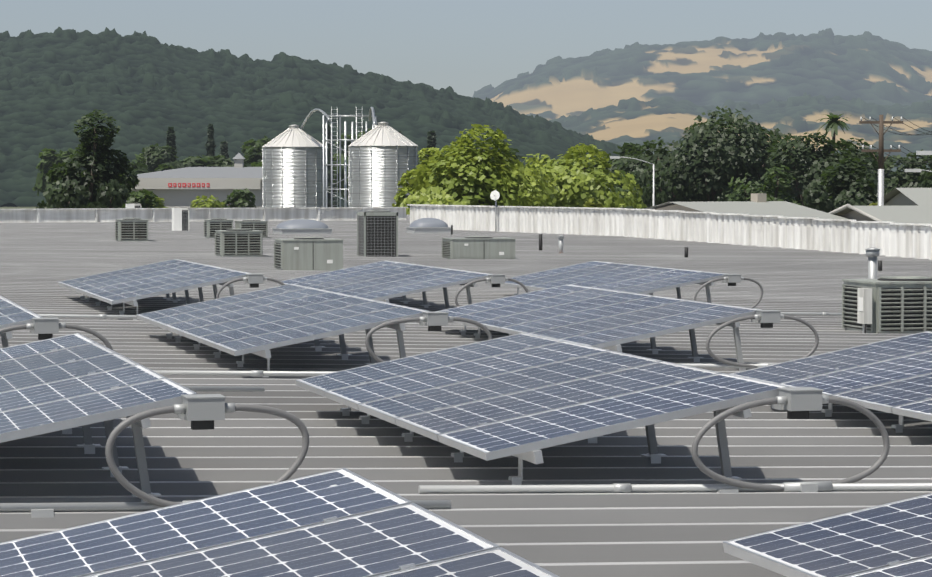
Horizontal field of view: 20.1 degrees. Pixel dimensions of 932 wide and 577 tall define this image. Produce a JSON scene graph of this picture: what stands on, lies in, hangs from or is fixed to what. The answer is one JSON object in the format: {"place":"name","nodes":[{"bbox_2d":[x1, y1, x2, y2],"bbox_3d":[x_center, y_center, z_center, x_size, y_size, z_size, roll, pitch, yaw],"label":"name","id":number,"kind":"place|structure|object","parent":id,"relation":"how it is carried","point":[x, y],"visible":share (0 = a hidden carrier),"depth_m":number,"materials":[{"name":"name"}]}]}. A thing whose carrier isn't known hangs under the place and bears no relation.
{"place":"outdoors","nodes":[
{"label":"outdoors","id":0,"kind":"place"},
{"bbox_2d":[0,206,48,208],"bbox_3d":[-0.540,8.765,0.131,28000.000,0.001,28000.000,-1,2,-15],"label":"ground","id":1,"kind":"structure","parent":0,"point":[21,207],"depth_m":931.34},
{"bbox_2d":[32,148,82,198],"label":"tree","id":2,"kind":"object","parent":1,"relation":"on","point":[49,157],"visible":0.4,"depth_m":463.84,"materials":[{"name":"green plant"}]},
{"bbox_2d":[36,109,139,208],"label":"tree","id":3,"kind":"object","parent":1,"relation":"on","point":[93,153],"visible":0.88,"depth_m":175.19,"materials":[{"name":"green plant"}]},
{"bbox_2d":[117,160,149,173],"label":"tree","id":4,"kind":"object","parent":1,"relation":"on","point":[139,168],"visible":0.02,"depth_m":398.33,"materials":[{"name":"green plant"}]},
{"bbox_2d":[130,152,143,166],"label":"tree","id":5,"kind":"object","parent":1,"relation":"on","point":[139,157],"depth_m":440.97,"materials":[{"name":"green plant"}]},
{"bbox_2d":[122,189,158,207],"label":"tree","id":6,"kind":"object","parent":1,"relation":"on","point":[140,197],"visible":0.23,"depth_m":200.67,"materials":[{"name":"green plant"}]},
{"bbox_2d":[147,194,167,207],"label":"bush","id":7,"kind":"object","parent":1,"relation":"on","point":[161,203],"visible":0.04,"depth_m":250.17,"materials":[{"name":"green plant"}]},
{"bbox_2d":[141,143,184,171],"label":"tree","id":8,"kind":"object","parent":1,"relation":"on","point":[154,156],"visible":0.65,"depth_m":428.90,"materials":[{"name":"green plant"}]},
{"bbox_2d":[154,163,173,171],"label":"tree","id":9,"kind":"object","parent":1,"relation":"on","point":[163,166],"visible":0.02,"depth_m":399.61,"materials":[{"name":"green plant"}]},
{"bbox_2d":[166,127,176,155],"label":"tree","id":10,"kind":"object","parent":1,"relation":"on","point":[170,137],"visible":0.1,"depth_m":479.08,"materials":[{"name":"green plant"}]},
{"bbox_2d":[179,155,212,166],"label":"tree","id":11,"kind":"object","parent":1,"relation":"on","point":[185,160],"visible":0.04,"depth_m":439.17,"materials":[{"name":"green plant"}]},
{"bbox_2d":[187,157,207,166],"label":"tree","id":12,"kind":"object","parent":1,"relation":"on","point":[195,162],"visible":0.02,"depth_m":396.81,"materials":[{"name":"green plant"}]},
{"bbox_2d":[190,195,224,207],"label":"bush","id":13,"kind":"object","parent":1,"relation":"on","point":[208,203],"visible":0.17,"depth_m":250.41,"materials":[{"name":"green plant"}]},
{"bbox_2d":[205,124,215,161],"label":"tree","id":14,"kind":"object","parent":1,"relation":"on","point":[210,145],"visible":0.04,"depth_m":440.78,"materials":[{"name":"green plant"}]},
{"bbox_2d":[219,141,228,158],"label":"tree","id":15,"kind":"object","parent":1,"relation":"on","point":[223,148],"visible":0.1,"depth_m":555.53,"materials":[{"name":"green plant"}]},
{"bbox_2d":[207,155,250,166],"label":"tree","id":16,"kind":"object","parent":1,"relation":"on","point":[220,161],"visible":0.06,"depth_m":366.31,"materials":[{"name":"green plant"}]},
{"bbox_2d":[223,188,258,207],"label":"tree","id":17,"kind":"object","parent":1,"relation":"on","point":[239,200],"visible":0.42,"depth_m":260.03,"materials":[{"name":"green plant"}]},
{"bbox_2d":[240,135,270,156],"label":"tree","id":18,"kind":"object","parent":1,"relation":"on","point":[246,148],"visible":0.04,"depth_m":547.73,"materials":[{"name":"green plant"}]},
{"bbox_2d":[244,142,267,165],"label":"tree","id":19,"kind":"object","parent":1,"relation":"on","point":[254,154],"visible":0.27,"depth_m":431.02,"materials":[{"name":"green plant"}]},
{"bbox_2d":[250,161,261,166],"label":"tree","id":20,"kind":"object","parent":1,"relation":"on","point":[255,164],"visible":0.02,"depth_m":372.89,"materials":[{"name":"green plant"}]},
{"bbox_2d":[262,125,325,207],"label":"silo","id":21,"kind":"object","parent":1,"relation":"on","point":[292,165],"visible":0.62,"depth_m":188.42,"materials":[{"name":"white metal"}]},
{"bbox_2d":[355,126,374,138],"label":"tree","id":22,"kind":"object","parent":1,"relation":"on","point":[360,134],"visible":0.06,"depth_m":466.51,"materials":[{"name":"green plant"}]},
{"bbox_2d":[348,122,417,206],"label":"silo","id":23,"kind":"object","parent":1,"relation":"on","point":[382,157],"visible":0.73,"depth_m":174.10,"materials":[{"name":"white metal"}]},
{"bbox_2d":[392,147,447,206],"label":"sycamore tree","id":24,"kind":"object","parent":1,"relation":"on","point":[405,189],"visible":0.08,"depth_m":150.12,"materials":[{"name":"green plant"}]},
{"bbox_2d":[426,130,436,156],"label":"tree","id":25,"kind":"object","parent":1,"relation":"on","point":[431,139],"visible":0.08,"depth_m":469.52,"materials":[{"name":"green plant"}]},
{"bbox_2d":[0,215,931,576],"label":"roof deck","id":26,"kind":"structure","parent":1,"relation":"on","point":[622,533],"depth_m":16.50,"materials":[{"name":"metal"}]},
{"bbox_2d":[0,295,42,347],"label":"solar panel","id":27,"kind":"object","parent":26,"relation":"on","point":[12,313],"visible":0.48,"depth_m":19.64,"materials":[{"name":"blue glass"}]},
{"bbox_2d":[0,333,196,501],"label":"solar panel","id":28,"kind":"object","parent":26,"relation":"on","point":[65,384],"visible":0.81,"depth_m":13.39,"materials":[{"name":"blue glass"}]},
{"bbox_2d":[115,218,147,241],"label":"air conditioning unit","id":29,"kind":"object","parent":26,"relation":"on","point":[131,229],"visible":0.98,"depth_m":71.47,"materials":[{"name":"paint"}]},
{"bbox_2d":[126,204,140,207],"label":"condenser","id":30,"kind":"object","parent":26,"relation":"on","point":[133,205],"visible":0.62,"depth_m":117.03,"materials":[{"name":"paint"}]},
{"bbox_2d":[58,259,251,319],"bbox_3d":[-4.021,0.006,33.230,1.629,0.581,6.112,-1,2,-15],"label":"solar panel","id":31,"kind":"object","parent":26,"relation":"on","point":[131,286],"visible":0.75,"depth_m":32.59,"materials":[{"name":"blue glass"}]},
{"bbox_2d":[172,207,188,230],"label":"rooftop unit","id":32,"kind":"object","parent":26,"relation":"on","point":[180,218],"visible":0.88,"depth_m":86.77,"materials":[{"name":"paint"}]},
{"bbox_2d":[0,207,407,222],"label":"parapet","id":33,"kind":"structure","parent":26,"relation":"on","point":[152,214],"depth_m":107.21,"materials":[{"name":"white metal"}]},
{"bbox_2d":[204,218,233,237],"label":"air conditioning unit","id":34,"kind":"object","parent":26,"relation":"on","point":[211,225],"visible":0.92,"depth_m":75.56,"materials":[{"name":"paint"}]},
{"bbox_2d":[215,229,262,256],"bbox_3d":[-5.094,-0.994,59.062,0.966,0.685,0.874,-1,2,-15],"label":"air conditioning unit","id":35,"kind":"object","parent":26,"relation":"on","point":[238,243],"visible":1,"depth_m":58.68,"materials":[{"name":"paint"}]},
{"bbox_2d":[235,220,267,237],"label":"air conditioning unit","id":36,"kind":"object","parent":26,"relation":"on","point":[254,225],"visible":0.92,"depth_m":75.58,"materials":[{"name":"paint"}]},
{"bbox_2d":[0,468,558,576],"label":"solar panel","id":37,"kind":"object","parent":26,"relation":"on","point":[343,522],"visible":1,"depth_m":7.92,"materials":[{"name":"blue glass"}]},
{"bbox_2d":[136,284,430,376],"bbox_3d":[-1.832,0.364,24.290,1.629,0.578,6.112,-1,2,-15],"label":"solar panel","id":38,"kind":"object","parent":26,"relation":"on","point":[261,323],"visible":0.9,"depth_m":23.50,"materials":[{"name":"blue glass"}]},
{"bbox_2d":[272,219,332,234],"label":"skylight","id":39,"kind":"object","parent":26,"relation":"on","point":[298,226],"visible":0.98,"depth_m":80.87,"materials":[{"name":"grey"}]},
{"bbox_2d":[274,237,343,270],"bbox_3d":[-3.046,-0.640,50.941,1.218,0.704,0.847,-1,2,-15],"label":"air conditioning unit","id":40,"kind":"object","parent":26,"relation":"on","point":[310,254],"visible":1,"depth_m":50.56,"materials":[{"name":"paint"}]},
{"bbox_2d":[357,212,397,256],"bbox_3d":[-2.031,-1.227,60.433,0.792,1.112,0.792,-1,2,-15],"label":"condenser","id":41,"kind":"object","parent":26,"relation":"on","point":[377,234],"visible":0.94,"depth_m":60.09,"materials":[{"name":"paint"}]},
{"bbox_2d":[277,260,492,309],"bbox_3d":[-1.205,-0.002,35.554,1.629,0.570,6.112,-1,2,-15],"label":"solar panel","id":42,"kind":"object","parent":26,"relation":"on","point":[384,281],"visible":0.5,"depth_m":34.92,"materials":[{"name":"blue glass"}]},
{"bbox_2d":[406,218,450,233],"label":"skylight","id":43,"kind":"object","parent":26,"relation":"on","point":[428,225],"visible":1,"depth_m":82.08,"materials":[{"name":"grey"}]},
{"bbox_2d":[0,312,931,517],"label":"conduit pipes","id":44,"kind":"object","parent":26,"relation":"on","point":[42,510],"visible":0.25,"depth_m":13.24,"materials":[{"name":"grey metal"}]},
{"bbox_2d":[0,317,112,349],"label":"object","id":45,"kind":"object","parent":44,"relation":"on","point":[45,328],"visible":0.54,"depth_m":18.90,"materials":[{"name":"grey paint"}]},
{"bbox_2d":[105,394,308,506],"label":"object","id":46,"kind":"object","parent":44,"relation":"on","point":[201,411],"visible":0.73,"depth_m":11.99,"materials":[{"name":"grey paint"}]},
{"bbox_2d":[216,274,285,298],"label":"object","id":47,"kind":"object","parent":44,"relation":"on","point":[253,280],"visible":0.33,"depth_m":30.30,"materials":[{"name":"grey paint"}]},
{"bbox_2d":[365,311,492,362],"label":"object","id":48,"kind":"object","parent":44,"relation":"on","point":[434,321],"visible":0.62,"depth_m":21.36,"materials":[{"name":"grey paint"}]},
{"bbox_2d":[455,274,527,306],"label":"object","id":49,"kind":"object","parent":44,"relation":"on","point":[496,280],"visible":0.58,"depth_m":32.62,"materials":[{"name":"grey paint"}]},
{"bbox_2d":[694,274,762,307],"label":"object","id":50,"kind":"object","parent":44,"relation":"on","point":[731,279],"visible":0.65,"depth_m":34.90,"materials":[{"name":"grey paint"}]},
{"bbox_2d":[706,310,818,367],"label":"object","id":51,"kind":"object","parent":44,"relation":"on","point":[766,318],"visible":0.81,"depth_m":23.49,"materials":[{"name":"grey paint"}]},
{"bbox_2d":[691,387,889,491],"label":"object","id":52,"kind":"object","parent":44,"relation":"on","point":[798,402],"visible":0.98,"depth_m":13.40,"materials":[{"name":"grey paint"}]},
{"bbox_2d":[442,236,515,258],"bbox_3d":[0.283,-0.887,59.592,1.518,0.581,0.910,-1,2,-15],"label":"rooftop hvac unit","id":53,"kind":"object","parent":26,"relation":"on","point":[478,247],"visible":0.98,"depth_m":59.19,"materials":[{"name":"paint"}]},
{"bbox_2d":[490,190,499,231],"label":"lamp post","id":54,"kind":"object","parent":26,"relation":"on","point":[495,195],"visible":0.94,"depth_m":85.20,"materials":[{"name":"grey"}]},
{"bbox_2d":[539,234,541,249],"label":"vent pipe","id":55,"kind":"object","parent":26,"relation":"on","point":[540,241],"visible":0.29,"depth_m":66.00,"materials":[{"name":"black metal"}]},
{"bbox_2d":[296,333,788,484],"bbox_3d":[0.253,0.702,15.833,1.629,0.575,5.100,-1,2,-15],"label":"solar panel","id":56,"kind":"object","parent":26,"relation":"on","point":[524,396],"visible":0.9,"depth_m":15.07,"materials":[{"name":"blue glass"}]},
{"bbox_2d":[557,235,563,252],"bbox_3d":[2.313,-1.048,64.287,0.230,0.504,0.242,-1,2,-15],"label":"vent pipe","id":57,"kind":"object","parent":26,"relation":"on","point":[560,237],"visible":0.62,"depth_m":64.24,"materials":[{"name":"grey metal"}]},
{"bbox_2d":[435,284,761,370],"bbox_3d":[1.117,0.364,26.422,1.629,0.569,6.112,-1,2,-15],"label":"solar panel","id":58,"kind":"object","parent":26,"relation":"on","point":[612,320],"visible":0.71,"depth_m":25.66,"materials":[{"name":"blue glass"}]},
{"bbox_2d":[500,261,725,302],"bbox_3d":[1.957,-0.013,37.823,1.629,0.585,6.112,-1,2,-15],"label":"solar panel","id":59,"kind":"object","parent":26,"relation":"on","point":[639,279],"visible":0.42,"depth_m":37.56,"materials":[{"name":"blue glass"}]},
{"bbox_2d":[684,247,687,256],"bbox_3d":[5.224,-0.824,62.443,0.188,0.315,0.198,-1,2,-15],"label":"vent pipe","id":60,"kind":"object","parent":26,"relation":"on","point":[685,251],"visible":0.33,"depth_m":62.41,"materials":[{"name":"black metal"}]},
{"bbox_2d":[723,493,931,576],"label":"solar panel","id":61,"kind":"object","parent":26,"relation":"on","point":[892,539],"visible":1,"depth_m":9.54,"materials":[{"name":"blue glass"}]},
{"bbox_2d":[731,331,931,432],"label":"solar panel","id":62,"kind":"object","parent":26,"relation":"on","point":[893,375],"visible":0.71,"depth_m":18.72,"materials":[{"name":"blue glass"}]},
{"bbox_2d":[878,261,881,270],"bbox_3d":[8.904,-0.457,56.634,0.188,0.286,0.198,-1,2,-15],"label":"vent pipe","id":63,"kind":"object","parent":26,"relation":"on","point":[879,265],"visible":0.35,"depth_m":56.60,"materials":[{"name":"black metal"}]},
{"bbox_2d":[842,247,931,333],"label":"air conditioning unit","id":64,"kind":"object","parent":26,"relation":"on","point":[872,303],"visible":0.94,"depth_m":31.00,"materials":[{"name":"paint"}]},
{"bbox_2d":[400,124,558,214],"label":"sycamore tree","id":65,"kind":"object","parent":1,"relation":"on","point":[479,175],"visible":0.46,"depth_m":137.51,"materials":[{"name":"green plant"}]},
{"bbox_2d":[491,148,524,170],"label":"tree","id":66,"kind":"object","parent":1,"relation":"on","point":[513,152],"depth_m":333.10,"materials":[{"name":"green plant"}]},
{"bbox_2d":[513,143,646,208],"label":"sycamore tree","id":67,"kind":"object","parent":1,"relation":"on","point":[578,184],"visible":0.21,"depth_m":147.75,"materials":[{"name":"green plant"}]},
{"bbox_2d":[583,197,608,207],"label":"bush","id":68,"kind":"object","parent":1,"relation":"on","point":[591,203],"visible":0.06,"depth_m":127.46,"materials":[{"name":"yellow plant"}]},
{"bbox_2d":[587,155,641,205],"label":"oak tree","id":69,"kind":"object","parent":1,"relation":"on","point":[618,187],"visible":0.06,"depth_m":199.16,"materials":[{"name":"green plant"}]},
{"bbox_2d":[587,142,645,172],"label":"tree","id":70,"kind":"object","parent":1,"relation":"on","point":[624,147],"visible":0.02,"depth_m":309.35,"materials":[{"name":"green plant"}]},
{"bbox_2d":[609,156,654,205],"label":"street light","id":71,"kind":"object","parent":1,"relation":"on","point":[615,157],"visible":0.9,"depth_m":164.40,"materials":[{"name":"grey metal"}]},
{"bbox_2d":[610,137,699,201],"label":"oak tree","id":72,"kind":"object","parent":1,"relation":"on","point":[629,167],"visible":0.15,"depth_m":228.31,"materials":[{"name":"green plant"}]},
{"bbox_2d":[631,106,796,208],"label":"oak tree","id":73,"kind":"object","parent":1,"relation":"on","point":[715,163],"visible":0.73,"depth_m":210.08,"materials":[{"name":"green plant"}]},
{"bbox_2d":[644,193,847,218],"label":"house","id":74,"kind":"structure","parent":1,"relation":"on","point":[758,204],"depth_m":115.36,"materials":[{"name":"grey"}]},
{"bbox_2d":[725,165,806,205],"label":"oak tree","id":75,"kind":"object","parent":1,"relation":"on","point":[752,188],"visible":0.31,"depth_m":168.61,"materials":[{"name":"green plant"}]},
{"bbox_2d":[765,161,818,204],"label":"tree","id":76,"kind":"object","parent":1,"relation":"on","point":[794,191],"visible":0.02,"depth_m":284.70,"materials":[{"name":"green plant"}]},
{"bbox_2d":[766,132,886,212],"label":"oak tree","id":77,"kind":"object","parent":1,"relation":"on","point":[805,154],"visible":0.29,"depth_m":197.67,"materials":[{"name":"green plant"}]},
{"bbox_2d":[813,113,852,154],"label":"palm tree","id":78,"kind":"object","parent":1,"relation":"on","point":[834,123],"visible":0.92,"depth_m":257.89,"materials":[{"name":"green plant"}]},
{"bbox_2d":[820,157,877,208],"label":"tree","id":79,"kind":"object","parent":1,"relation":"on","point":[849,186],"visible":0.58,"depth_m":168.08,"materials":[{"name":"green plant"}]},
{"bbox_2d":[856,148,878,161],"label":"tree","id":80,"kind":"object","parent":1,"relation":"on","point":[875,154],"visible":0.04,"depth_m":410.40,"materials":[{"name":"green plant"}]},
{"bbox_2d":[859,115,902,205],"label":"utility pole","id":81,"kind":"object","parent":1,"relation":"on","point":[881,150],"visible":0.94,"depth_m":121.05,"materials":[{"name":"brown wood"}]},
{"bbox_2d":[862,116,931,162],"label":"power lines","id":82,"kind":"object","parent":81,"relation":"attached to","point":[903,147],"visible":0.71,"depth_m":121.70,"materials":[{"name":"grey metal"}]},
{"bbox_2d":[868,156,899,183],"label":"tree","id":83,"kind":"object","parent":1,"relation":"on","point":[869,163],"visible":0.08,"depth_m":328.24,"materials":[{"name":"green plant"}]},
{"bbox_2d":[884,149,931,195],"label":"oak tree","id":84,"kind":"object","parent":1,"relation":"on","point":[907,179],"visible":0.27,"depth_m":206.30,"materials":[{"name":"green plant"}]},
{"bbox_2d":[904,169,931,171],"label":"street light","id":85,"kind":"object","parent":1,"relation":"on","point":[913,170],"visible":1,"depth_m":126.94,"materials":[{"name":"grey metal"}]},
{"bbox_2d":[916,151,931,154],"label":"street light","id":86,"kind":"object","parent":1,"relation":"on","point":[923,152],"visible":1,"depth_m":99.04,"materials":[{"name":"grey metal"}]},
{"bbox_2d":[917,168,931,187],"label":"oak tree","id":87,"kind":"object","parent":1,"relation":"on","point":[928,178],"visible":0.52,"depth_m":189.90,"materials":[{"name":"green plant"}]},
{"bbox_2d":[126,153,261,207],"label":"store building","id":88,"kind":"structure","parent":0,"point":[181,187],"depth_m":331.12,"materials":[{"name":"grey paint"}]},
{"bbox_2d":[322,124,338,206],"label":"tree","id":89,"kind":"object","parent":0,"point":[329,167],"visible":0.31,"depth_m":502.33,"materials":[{"name":"green plant"}]},
{"bbox_2d":[301,107,376,206],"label":"silo tower","id":90,"kind":"structure","parent":0,"point":[374,123],"depth_m":181.97,"materials":[{"name":"silver metal"}]},
{"bbox_2d":[333,133,355,199],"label":"tree","id":91,"kind":"object","parent":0,"point":[342,167],"visible":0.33,"depth_m":536.06,"materials":[{"name":"green plant"}]},
{"bbox_2d":[0,27,895,206],"bbox_3d":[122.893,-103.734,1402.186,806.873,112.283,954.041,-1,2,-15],"label":"hill","id":92,"kind":"structure","parent":0,"point":[144,90],"depth_m":1424.57,"materials":[{"name":"green plant"}]},
{"bbox_2d":[0,0,931,96],"label":"sky","id":93,"kind":"structure","parent":0,"point":[467,46],"materials":[{"name":"blue"}]},
{"bbox_2d":[407,204,931,259],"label":"screen wall","id":94,"kind":"structure","parent":0,"point":[908,240],"depth_m":73.72,"materials":[{"name":"white metal"}]},
{"bbox_2d":[472,28,931,119],"bbox_3d":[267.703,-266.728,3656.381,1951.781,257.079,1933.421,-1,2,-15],"label":"hill","id":95,"kind":"structure","parent":0,"point":[865,66],"depth_m":3752.15,"materials":[{"name":"plant"}]},
{"bbox_2d":[548,92,931,171],"bbox_3d":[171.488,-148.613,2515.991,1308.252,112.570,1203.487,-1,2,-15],"label":"hill","id":96,"kind":"structure","parent":0,"point":[666,119],"depth_m":2582.77,"materials":[{"name":"plant"}]},
{"bbox_2d":[875,188,931,225],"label":"house","id":97,"kind":"structure","parent":0,"point":[906,196],"depth_m":138.55,"materials":[{"name":"grey"}]},
{"bbox_2d":[829,204,931,223],"bbox_3d":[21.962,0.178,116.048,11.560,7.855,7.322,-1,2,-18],"label":"house roof","id":98,"kind":"structure","parent":97,"relation":"attached to","point":[918,214],"depth_m":113.55,"materials":[{"name":"grey"}]}
]}

